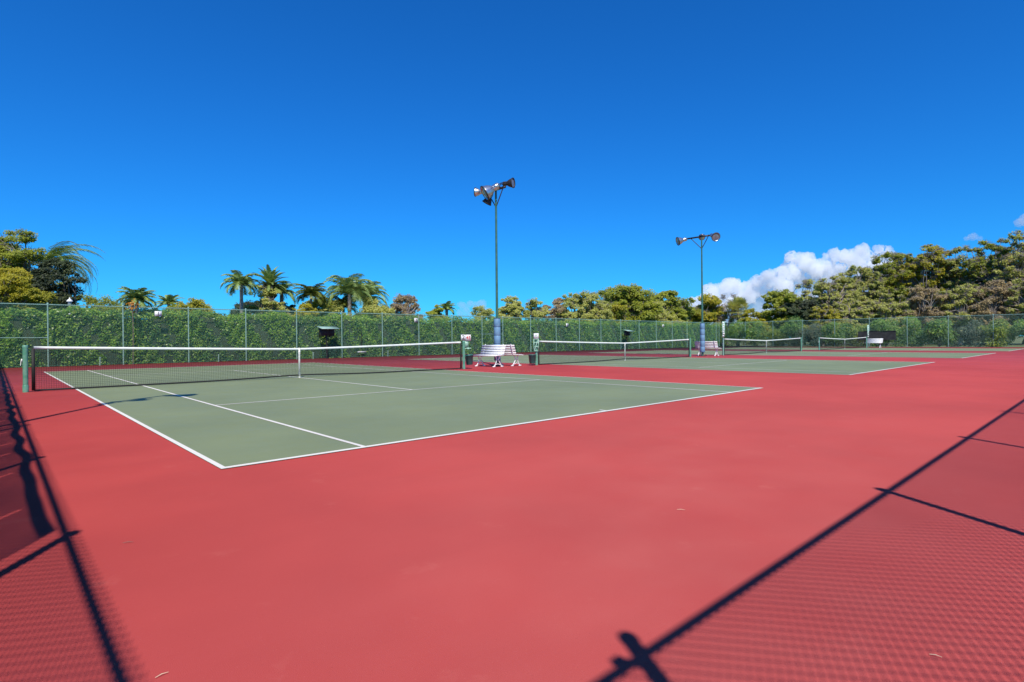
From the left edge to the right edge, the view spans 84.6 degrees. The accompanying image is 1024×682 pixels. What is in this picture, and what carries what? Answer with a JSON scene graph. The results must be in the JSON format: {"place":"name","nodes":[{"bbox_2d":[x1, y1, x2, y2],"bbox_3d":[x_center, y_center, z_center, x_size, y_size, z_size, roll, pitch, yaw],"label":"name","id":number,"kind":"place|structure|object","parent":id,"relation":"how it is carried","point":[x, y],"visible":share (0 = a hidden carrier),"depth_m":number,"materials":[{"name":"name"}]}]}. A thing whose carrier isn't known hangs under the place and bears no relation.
{"place":"outdoors","nodes":[
{"label":"outdoors","id":0,"kind":"place"},
{"bbox_2d":[284,302,296,313],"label":"round bush","id":1,"kind":"object","parent":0,"point":[291,307],"visible":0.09,"depth_m":41.70,"materials":[{"name":"green plant"}]},
{"bbox_2d":[0,346,1023,681],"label":"court paving","id":2,"kind":"structure","parent":0,"point":[778,526],"depth_m":3.11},
{"bbox_2d":[20,341,464,391],"bbox_3d":[-6.578,0.589,17.366,12.950,1.092,0.113,-1,0,-43],"label":"tennis net","id":3,"kind":"object","parent":2,"relation":"on","point":[446,353],"visible":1,"depth_m":15.83,"materials":[{"name":"fabric"}]},
{"bbox_2d":[461,335,470,348],"bbox_3d":[-1.764,0.035,21.669,0.387,0.552,0.142,-1,0,-14],"label":"score board","id":4,"kind":"object","parent":3,"relation":"attached to","point":[466,338],"visible":1,"depth_m":21.70,"materials":[{"name":"white paint"}]},
{"bbox_2d":[317,326,339,358],"bbox_3d":[-11.888,0.089,36.451,0.613,2.101,1.280,0,0,40],"label":"message board","id":5,"kind":"object","parent":2,"relation":"on","point":[326,331],"visible":0.86,"depth_m":36.53,"materials":[{"name":"paint"}]},
{"bbox_2d":[0,302,719,367],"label":"chain link fence","id":6,"kind":"object","parent":2,"relation":"on","point":[188,308],"visible":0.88,"depth_m":35.21,"materials":[{"name":"metal"}]},
{"bbox_2d":[155,311,161,315],"bbox_3d":[-19.167,-1.480,30.497,0.330,0.270,0.017,-1,0,-43],"label":"number sign","id":7,"kind":"object","parent":6,"relation":"attached to","point":[158,313],"visible":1,"depth_m":30.50,"materials":[{"name":"white paint"}]},
{"bbox_2d":[465,354,472,364],"bbox_3d":[-1.688,0.694,21.882,0.374,0.469,0.351,-1,0,-2],"label":"waste bin","id":8,"kind":"object","parent":2,"relation":"on","point":[469,359],"visible":0.97,"depth_m":21.77,"materials":[{"name":"green plastic"}]},
{"bbox_2d":[473,344,505,366],"bbox_3d":[-0.951,0.601,23.530,0.605,0.936,1.500,-1,0,-43],"label":"park bench","id":9,"kind":"object","parent":2,"relation":"on","point":[484,352],"visible":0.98,"depth_m":23.60,"materials":[{"name":"white paint"}]},
{"bbox_2d":[474,178,514,365],"bbox_3d":[-0.912,-2.864,23.778,2.108,7.863,1.086,0,0,36],"label":"floodlight pole","id":10,"kind":"object","parent":2,"relation":"on","point":[487,191],"visible":0.87,"depth_m":23.85,"materials":[{"name":"metal"}]},
{"bbox_2d":[492,344,521,365],"bbox_3d":[-0.226,0.593,24.225,0.605,0.936,1.500,-1,0,-43],"label":"park bench","id":11,"kind":"object","parent":2,"relation":"on","point":[512,351],"visible":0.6,"depth_m":23.78,"materials":[{"name":"white paint"}]},
{"bbox_2d":[528,354,535,363],"bbox_3d":[0.872,0.731,24.237,0.350,0.480,0.364,-1,0,5],"label":"waste bin","id":12,"kind":"object","parent":2,"relation":"on","point":[532,358],"visible":1,"depth_m":24.11,"materials":[{"name":"paint"}]},
{"bbox_2d":[48,347,1023,468],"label":"court surface","id":13,"kind":"object","parent":2,"relation":"on","point":[227,437],"visible":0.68,"depth_m":11.20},
{"bbox_2d":[47,347,1019,468],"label":"court lines","id":14,"kind":"object","parent":13,"relation":"on","point":[186,447],"visible":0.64,"depth_m":8.25,"materials":[{"name":"paint"}]},
{"bbox_2d":[535,338,690,364],"bbox_3d":[5.754,0.450,28.729,12.950,1.092,0.113,-1,0,-43],"label":"tennis net","id":15,"kind":"object","parent":2,"relation":"on","point":[577,350],"visible":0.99,"depth_m":27.86,"materials":[{"name":"fabric"}]},
{"bbox_2d":[534,333,538,350],"bbox_3d":[1.045,0.059,24.312,0.230,0.780,0.040,-1,0,0],"label":"score board","id":16,"kind":"object","parent":15,"relation":"attached to","point":[536,336],"visible":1,"depth_m":24.30,"materials":[{"name":"white paint"}]},
{"bbox_2d":[676,232,719,355],"bbox_3d":[11.572,-2.875,34.708,1.286,7.610,2.860,-1,0,-43],"label":"floodlight pole","id":17,"kind":"object","parent":2,"relation":"on","point":[715,236],"visible":0.99,"depth_m":34.59,"materials":[{"name":"metal"}]},
{"bbox_2d":[695,341,721,355],"bbox_3d":[12.239,0.454,35.180,0.605,0.936,1.500,-1,0,-43],"label":"park bench","id":18,"kind":"object","parent":2,"relation":"on","point":[714,346],"visible":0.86,"depth_m":34.89,"materials":[{"name":"white paint"}]},
{"bbox_2d":[722,337,801,354],"bbox_3d":[18.131,0.311,40.133,12.950,1.092,0.113,-1,0,-43],"label":"tennis net","id":19,"kind":"object","parent":2,"relation":"on","point":[797,344],"visible":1,"depth_m":39.58,"materials":[{"name":"fabric"}]},
{"bbox_2d":[818,337,866,349],"bbox_3d":[30.412,0.173,51.449,12.950,1.092,0.113,-1,0,-43],"label":"tennis net","id":20,"kind":"object","parent":2,"relation":"on","point":[820,344],"visible":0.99,"depth_m":50.44,"materials":[{"name":"fabric"}]},
{"bbox_2d":[719,313,1023,346],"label":"chain link fence","id":21,"kind":"object","parent":2,"relation":"on","point":[993,320],"visible":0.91,"depth_m":58.35,"materials":[{"name":"metal"}]},
{"bbox_2d":[858,330,895,339],"bbox_3d":[38.826,-0.597,59.954,0.060,1.000,3.500,-1,0,-43],"label":"fence screen","id":22,"kind":"object","parent":21,"relation":"attached to","point":[884,335],"visible":0.94,"depth_m":59.84,"materials":[{"name":"black fabric"}]},
{"bbox_2d":[867,338,882,347],"bbox_3d":[36.259,0.187,56.429,0.605,0.936,1.500,-1,0,-43],"label":"park bench","id":23,"kind":"object","parent":2,"relation":"on","point":[881,339],"visible":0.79,"depth_m":56.19,"materials":[{"name":"white paint"}]},
{"bbox_2d":[0,0,1023,337],"label":"sky","id":24,"kind":"structure","parent":0,"point":[189,143],"materials":[{"name":"blue"}]},
{"bbox_2d":[495,296,530,323],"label":"tree","id":25,"kind":"object","parent":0,"point":[512,308],"visible":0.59,"depth_m":55.52,"materials":[{"name":"green plant"}]},
{"bbox_2d":[13,336,1023,367],"bbox_3d":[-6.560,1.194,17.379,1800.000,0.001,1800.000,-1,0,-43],"label":"grass ground","id":26,"kind":"structure","parent":0,"point":[1015,343],"depth_m":73.20,"materials":[{"name":"green plant"}]},
{"bbox_2d":[0,267,61,316],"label":"yellow leaved tree","id":27,"kind":"object","parent":26,"relation":"on","point":[18,292],"visible":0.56,"depth_m":30.71,"materials":[{"name":"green plant"}]},
{"bbox_2d":[0,228,62,302],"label":"shade tree","id":28,"kind":"object","parent":26,"relation":"on","point":[12,255],"visible":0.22,"depth_m":35.26,"materials":[{"name":"green plant"}]},
{"bbox_2d":[17,257,92,315],"bbox_3d":[-28.476,-1.954,35.063,3.989,6.592,3.530,0,0,23],"label":"dark leaved tree","id":29,"kind":"object","parent":26,"relation":"on","point":[43,272],"visible":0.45,"depth_m":34.54,"materials":[{"name":"green plant"}]},
{"bbox_2d":[66,297,72,313],"bbox_3d":[-24.344,-0.573,31.003,0.300,3.678,0.285,-1,0,-43],"label":"garden lantern","id":30,"kind":"object","parent":26,"relation":"on","point":[69,301],"visible":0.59,"depth_m":30.95,"materials":[{"name":"white paint"}]},
{"bbox_2d":[43,241,104,294],"bbox_3d":[-35.741,-3.387,46.269,4.533,9.444,4.982,-1,0,-43],"label":"queen palm","id":31,"kind":"object","parent":26,"relation":"on","point":[58,252],"visible":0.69,"depth_m":46.18,"materials":[{"name":"green plant"}]},
{"bbox_2d":[68,293,141,317],"bbox_3d":[-24.557,-0.795,34.176,4.549,4.221,4.579,0,0,11],"label":"round bush","id":32,"kind":"object","parent":26,"relation":"on","point":[88,300],"visible":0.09,"depth_m":33.59,"materials":[{"name":"green plant"}]},
{"bbox_2d":[125,298,139,363],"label":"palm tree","id":33,"kind":"object","parent":26,"relation":"on","point":[131,305],"visible":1,"depth_m":29.61,"materials":[{"name":"orange plant"}]},
{"bbox_2d":[115,286,156,313],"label":"queen palm","id":34,"kind":"object","parent":26,"relation":"on","point":[140,296],"visible":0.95,"depth_m":33.01,"materials":[{"name":"green plant"}]},
{"bbox_2d":[129,305,157,319],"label":"round bush","id":35,"kind":"object","parent":26,"relation":"on","point":[144,311],"visible":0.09,"depth_m":34.35,"materials":[{"name":"green plant"}]},
{"bbox_2d":[154,294,184,308],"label":"queen palm","id":36,"kind":"object","parent":26,"relation":"on","point":[167,299],"visible":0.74,"depth_m":43.77,"materials":[{"name":"green plant"}]},
{"bbox_2d":[160,302,184,316],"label":"round bush","id":37,"kind":"object","parent":26,"relation":"on","point":[171,306],"depth_m":41.29,"materials":[{"name":"green plant"}]},
{"bbox_2d":[174,297,228,320],"bbox_3d":[-21.213,-0.810,37.986,4.510,4.249,3.657,-1,0,-43],"label":"round bush","id":38,"kind":"object","parent":26,"relation":"on","point":[196,303],"visible":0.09,"depth_m":37.41,"materials":[{"name":"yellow plant"}]},
{"bbox_2d":[218,300,261,320],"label":"dark leaved tree","id":39,"kind":"object","parent":26,"relation":"on","point":[256,304],"visible":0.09,"depth_m":42.11,"materials":[{"name":"green plant"}]},
{"bbox_2d":[220,270,260,317],"bbox_3d":[-18.105,-1.720,37.519,2.489,5.828,2.634,-1,0,-43],"label":"queen palm","id":40,"kind":"object","parent":26,"relation":"on","point":[237,279],"visible":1,"depth_m":37.27,"materials":[{"name":"green plant"}]},
{"bbox_2d":[239,284,292,319],"bbox_3d":[-17.032,-1.366,39.301,3.705,5.227,4.191,-1,0,-43],"label":"layered tree","id":41,"kind":"object","parent":26,"relation":"on","point":[271,303],"visible":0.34,"depth_m":38.97,"materials":[{"name":"green plant"}]},
{"bbox_2d":[247,264,291,305],"bbox_3d":[-17.130,-2.144,40.015,3.228,6.648,2.789,-1,0,-43],"label":"date palm","id":42,"kind":"object","parent":26,"relation":"on","point":[269,277],"visible":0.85,"depth_m":39.71,"materials":[{"name":"green plant"}]},
{"bbox_2d":[276,280,297,311],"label":"queen palm","id":43,"kind":"object","parent":26,"relation":"on","point":[289,292],"visible":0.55,"depth_m":40.88,"materials":[{"name":"green plant"}]},
{"bbox_2d":[293,303,319,320],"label":"round bush","id":44,"kind":"object","parent":26,"relation":"on","point":[313,311],"visible":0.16,"depth_m":39.61,"materials":[{"name":"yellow plant"}]},
{"bbox_2d":[292,283,329,307],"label":"queen palm","id":45,"kind":"object","parent":26,"relation":"on","point":[313,292],"visible":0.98,"depth_m":40.31,"materials":[{"name":"green plant"}]},
{"bbox_2d":[298,295,346,320],"bbox_3d":[-14.331,-1.138,42.516,3.926,4.725,3.596,-1,0,-29],"label":"round bush","id":46,"kind":"object","parent":26,"relation":"on","point":[317,308],"visible":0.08,"depth_m":42.05,"materials":[{"name":"green plant"}]},
{"bbox_2d":[318,300,351,317],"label":"round bush","id":47,"kind":"object","parent":26,"relation":"on","point":[338,307],"visible":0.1,"depth_m":41.79,"materials":[{"name":"green plant"}]},
{"bbox_2d":[332,294,358,312],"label":"queen palm","id":48,"kind":"object","parent":26,"relation":"on","point":[344,303],"visible":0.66,"depth_m":42.71,"materials":[{"name":"green plant"}]},
{"bbox_2d":[323,273,377,319],"bbox_3d":[-12.131,-1.930,42.363,4.228,6.118,3.934,0,0,19],"label":"queen palm","id":49,"kind":"object","parent":26,"relation":"on","point":[350,285],"visible":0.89,"depth_m":41.93,"materials":[{"name":"green plant"}]},
{"bbox_2d":[0,303,726,367],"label":"hedge","id":50,"kind":"object","parent":26,"relation":"on","point":[356,328],"visible":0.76,"depth_m":35.01,"materials":[{"name":"green plant"}]},
{"bbox_2d":[343,281,389,312],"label":"queen palm","id":51,"kind":"object","parent":26,"relation":"on","point":[378,287],"visible":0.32,"depth_m":43.91,"materials":[{"name":"green plant"}]},
{"bbox_2d":[353,297,394,320],"bbox_3d":[-10.799,-1.107,43.023,3.569,4.574,4.112,-1,0,-43],"label":"round bush","id":52,"kind":"object","parent":26,"relation":"on","point":[373,307],"visible":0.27,"depth_m":42.27,"materials":[{"name":"green plant"}]},
{"bbox_2d":[376,304,393,321],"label":"round bush","id":53,"kind":"object","parent":26,"relation":"on","point":[391,305],"visible":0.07,"depth_m":43.45,"materials":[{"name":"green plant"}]},
{"bbox_2d":[388,293,424,322],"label":"dome tree","id":54,"kind":"object","parent":26,"relation":"on","point":[407,300],"visible":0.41,"depth_m":45.61,"materials":[{"name":"beige plant"}]},
{"bbox_2d":[425,304,448,322],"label":"round bush","id":55,"kind":"object","parent":26,"relation":"on","point":[437,310],"visible":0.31,"depth_m":46.81,"materials":[{"name":"green plant"}]},
{"bbox_2d":[438,301,456,316],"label":"queen palm","id":56,"kind":"object","parent":26,"relation":"on","point":[446,306],"visible":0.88,"depth_m":48.56,"materials":[{"name":"green plant"}]},
{"bbox_2d":[464,305,494,323],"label":"round bush","id":57,"kind":"object","parent":26,"relation":"on","point":[487,312],"visible":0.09,"depth_m":53.67,"materials":[{"name":"green plant"}]},
{"bbox_2d":[522,297,551,324],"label":"scrub tree","id":58,"kind":"object","parent":26,"relation":"on","point":[536,312],"visible":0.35,"depth_m":57.47,"materials":[{"name":"green plant"}]},
{"bbox_2d":[540,297,572,324],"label":"scrub tree","id":59,"kind":"object","parent":26,"relation":"on","point":[559,308],"visible":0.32,"depth_m":59.31,"materials":[{"name":"beige plant"}]},
{"bbox_2d":[555,289,613,323],"bbox_3d":[7.749,-2.288,60.511,6.736,6.542,6.068,-1,0,-43],"label":"scrub tree","id":60,"kind":"object","parent":26,"relation":"on","point":[584,305],"visible":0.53,"depth_m":59.41,"materials":[{"name":"green plant"}]},
{"bbox_2d":[599,303,639,325],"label":"scrub tree","id":61,"kind":"object","parent":26,"relation":"on","point":[620,307],"visible":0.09,"depth_m":63.62,"materials":[{"name":"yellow plant"}]},
{"bbox_2d":[595,283,663,323],"bbox_3d":[13.318,-3.031,66.851,9.311,7.823,7.903,0,0,16],"label":"broad tree","id":62,"kind":"object","parent":26,"relation":"on","point":[636,301],"visible":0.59,"depth_m":64.86,"materials":[{"name":"green plant"}]},
{"bbox_2d":[653,301,687,333],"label":"scrub tree","id":63,"kind":"object","parent":26,"relation":"on","point":[661,315],"visible":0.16,"depth_m":68.95,"materials":[{"name":"green plant"}]},
{"bbox_2d":[649,289,698,325],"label":"broad tree","id":64,"kind":"object","parent":26,"relation":"on","point":[680,308],"visible":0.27,"depth_m":71.71,"materials":[{"name":"green plant"}]},
{"bbox_2d":[687,292,727,326],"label":"scrub tree","id":65,"kind":"object","parent":26,"relation":"on","point":[710,313],"visible":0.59,"depth_m":76.97,"materials":[{"name":"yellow plant"}]},
{"bbox_2d":[711,294,740,343],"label":"bare tree","id":66,"kind":"object","parent":26,"relation":"on","point":[725,308],"visible":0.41,"depth_m":77.82,"materials":[{"name":"beige plant"}]},
{"bbox_2d":[724,320,747,344],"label":"shrub","id":67,"kind":"object","parent":26,"relation":"on","point":[733,333],"visible":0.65,"depth_m":72.43,"materials":[{"name":"green plant"}]},
{"bbox_2d":[725,296,749,345],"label":"fan palm","id":68,"kind":"object","parent":26,"relation":"on","point":[739,303],"visible":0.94,"depth_m":75.70,"materials":[{"name":"green plant"}]},
{"bbox_2d":[733,308,774,345],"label":"scrub tree","id":69,"kind":"object","parent":26,"relation":"on","point":[754,314],"visible":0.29,"depth_m":74.03,"materials":[{"name":"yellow plant"}]},
{"bbox_2d":[740,320,767,344],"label":"shrub","id":70,"kind":"object","parent":26,"relation":"on","point":[756,333],"visible":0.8,"depth_m":70.47,"materials":[{"name":"green plant"}]},
{"bbox_2d":[762,326,791,346],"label":"shrub","id":71,"kind":"object","parent":26,"relation":"on","point":[773,333],"visible":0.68,"depth_m":68.66,"materials":[{"name":"green plant"}]},
{"bbox_2d":[759,289,803,345],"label":"broad tree","id":72,"kind":"object","parent":26,"relation":"on","point":[776,299],"visible":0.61,"depth_m":73.27,"materials":[{"name":"green plant"}]},
{"bbox_2d":[779,316,806,346],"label":"shrub","id":73,"kind":"object","parent":26,"relation":"on","point":[788,330],"visible":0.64,"depth_m":67.35,"materials":[{"name":"green plant"}]},
{"bbox_2d":[776,299,819,335],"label":"dark leaved tree","id":74,"kind":"object","parent":26,"relation":"on","point":[805,312],"visible":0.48,"depth_m":71.02,"materials":[{"name":"green plant"}]},
{"bbox_2d":[791,279,814,343],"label":"bare tree","id":75,"kind":"object","parent":26,"relation":"on","point":[807,282],"visible":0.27,"depth_m":79.54,"materials":[{"name":"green plant"}]},
{"bbox_2d":[795,323,830,346],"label":"shrub","id":76,"kind":"object","parent":26,"relation":"on","point":[812,336],"visible":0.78,"depth_m":65.43,"materials":[{"name":"green plant"}]},
{"bbox_2d":[803,304,841,345],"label":"understory tree","id":77,"kind":"object","parent":26,"relation":"on","point":[827,314],"visible":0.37,"depth_m":69.26,"materials":[{"name":"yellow plant"}]},
{"bbox_2d":[804,275,859,314],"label":"feathery tree","id":78,"kind":"object","parent":26,"relation":"on","point":[831,297],"visible":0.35,"depth_m":75.04,"materials":[{"name":"green plant"}]},
{"bbox_2d":[819,321,852,345],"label":"shrub","id":79,"kind":"object","parent":26,"relation":"on","point":[838,336],"visible":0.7,"depth_m":63.65,"materials":[{"name":"green plant"}]},
{"bbox_2d":[834,298,876,344],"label":"understory tree","id":80,"kind":"object","parent":26,"relation":"on","point":[854,311],"visible":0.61,"depth_m":69.88,"materials":[{"name":"green plant"}]},
{"bbox_2d":[843,324,876,346],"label":"shrub","id":81,"kind":"object","parent":26,"relation":"on","point":[854,335],"visible":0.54,"depth_m":62.65,"materials":[{"name":"green plant"}]},
{"bbox_2d":[833,265,887,342],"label":"feathery tree","id":82,"kind":"object","parent":26,"relation":"on","point":[858,283],"visible":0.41,"depth_m":78.63,"materials":[{"name":"green plant"}]},
{"bbox_2d":[856,292,913,345],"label":"understory tree","id":83,"kind":"object","parent":26,"relation":"on","point":[889,309],"visible":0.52,"depth_m":68.82,"materials":[{"name":"green plant"}]},
{"bbox_2d":[868,319,903,346],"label":"shrub","id":84,"kind":"object","parent":26,"relation":"on","point":[886,342],"visible":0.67,"depth_m":60.35,"materials":[{"name":"green plant"}]},
{"bbox_2d":[863,251,931,343],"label":"feathery tree","id":85,"kind":"object","parent":26,"relation":"on","point":[887,270],"visible":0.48,"depth_m":78.40,"materials":[{"name":"green plant"}]},
{"bbox_2d":[890,315,926,346],"bbox_3d":[42.110,-1.065,59.481,3.301,3.418,3.274,-1,0,-43],"label":"shrub","id":86,"kind":"object","parent":26,"relation":"on","point":[913,335],"visible":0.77,"depth_m":58.90,"materials":[{"name":"green plant"}]},
{"bbox_2d":[897,285,953,343],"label":"understory tree","id":87,"kind":"object","parent":26,"relation":"on","point":[925,309],"visible":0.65,"depth_m":67.73,"materials":[{"name":"beige plant"}]},
{"bbox_2d":[892,244,962,343],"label":"feathery tree","id":88,"kind":"object","parent":26,"relation":"on","point":[934,255],"visible":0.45,"depth_m":76.92,"materials":[{"name":"green plant"}]},
{"bbox_2d":[916,317,961,345],"bbox_3d":[43.347,-0.899,57.135,3.250,3.088,3.407,-1,0,-13],"label":"shrub","id":89,"kind":"object","parent":26,"relation":"on","point":[932,333],"visible":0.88,"depth_m":56.59,"materials":[{"name":"green plant"}]},
{"bbox_2d":[929,283,993,344],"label":"understory tree","id":90,"kind":"object","parent":26,"relation":"on","point":[956,301],"visible":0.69,"depth_m":66.84,"materials":[{"name":"green plant"}]},
{"bbox_2d":[933,245,989,343],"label":"feathery tree","id":91,"kind":"object","parent":26,"relation":"on","point":[953,263],"visible":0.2,"depth_m":75.27,"materials":[{"name":"green plant"}]},
{"bbox_2d":[949,319,988,346],"bbox_3d":[45.373,-0.760,55.766,3.189,2.769,3.356,-1,0,-21],"label":"shrub","id":92,"kind":"object","parent":26,"relation":"on","point":[977,336],"visible":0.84,"depth_m":55.07,"materials":[{"name":"green plant"}]},
{"bbox_2d":[957,235,1023,297],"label":"feathery tree","id":93,"kind":"object","parent":26,"relation":"on","point":[981,263],"visible":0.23,"depth_m":71.56,"materials":[{"name":"green plant"}]},
{"bbox_2d":[967,279,1023,330],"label":"understory tree","id":94,"kind":"object","parent":26,"relation":"on","point":[997,298],"visible":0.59,"depth_m":65.27,"materials":[{"name":"beige plant"}]},
{"bbox_2d":[976,318,1020,346],"bbox_3d":[46.581,-0.800,54.044,3.804,2.858,3.221,-1,0,-17],"label":"shrub","id":95,"kind":"object","parent":26,"relation":"on","point":[1004,332],"visible":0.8,"depth_m":53.47,"materials":[{"name":"green plant"}]},
{"bbox_2d":[984,229,1023,296],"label":"feathery tree","id":96,"kind":"object","parent":26,"relation":"on","point":[1017,266],"visible":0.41,"depth_m":68.19,"materials":[{"name":"green plant"}]},
{"bbox_2d":[1002,277,1023,323],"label":"understory tree","id":97,"kind":"object","parent":26,"relation":"on","point":[1019,307],"visible":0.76,"depth_m":63.97,"materials":[{"name":"green plant"}]},
{"bbox_2d":[1010,319,1023,337],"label":"shrub","id":98,"kind":"object","parent":26,"relation":"on","point":[1020,325],"visible":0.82,"depth_m":52.43,"materials":[{"name":"green plant"}]},
{"bbox_2d":[624,330,631,348],"bbox_3d":[12.159,-0.160,58.608,0.601,2.059,1.254,0,0,40],"label":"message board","id":99,"kind":"object","parent":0,"point":[626,332],"visible":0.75,"depth_m":58.62,"materials":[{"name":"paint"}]},
{"bbox_2d":[722,321,724,354],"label":"score tower","id":100,"kind":"structure","parent":0,"point":[723,329],"depth_m":35.62,"materials":[{"name":"paint"}]}
]}

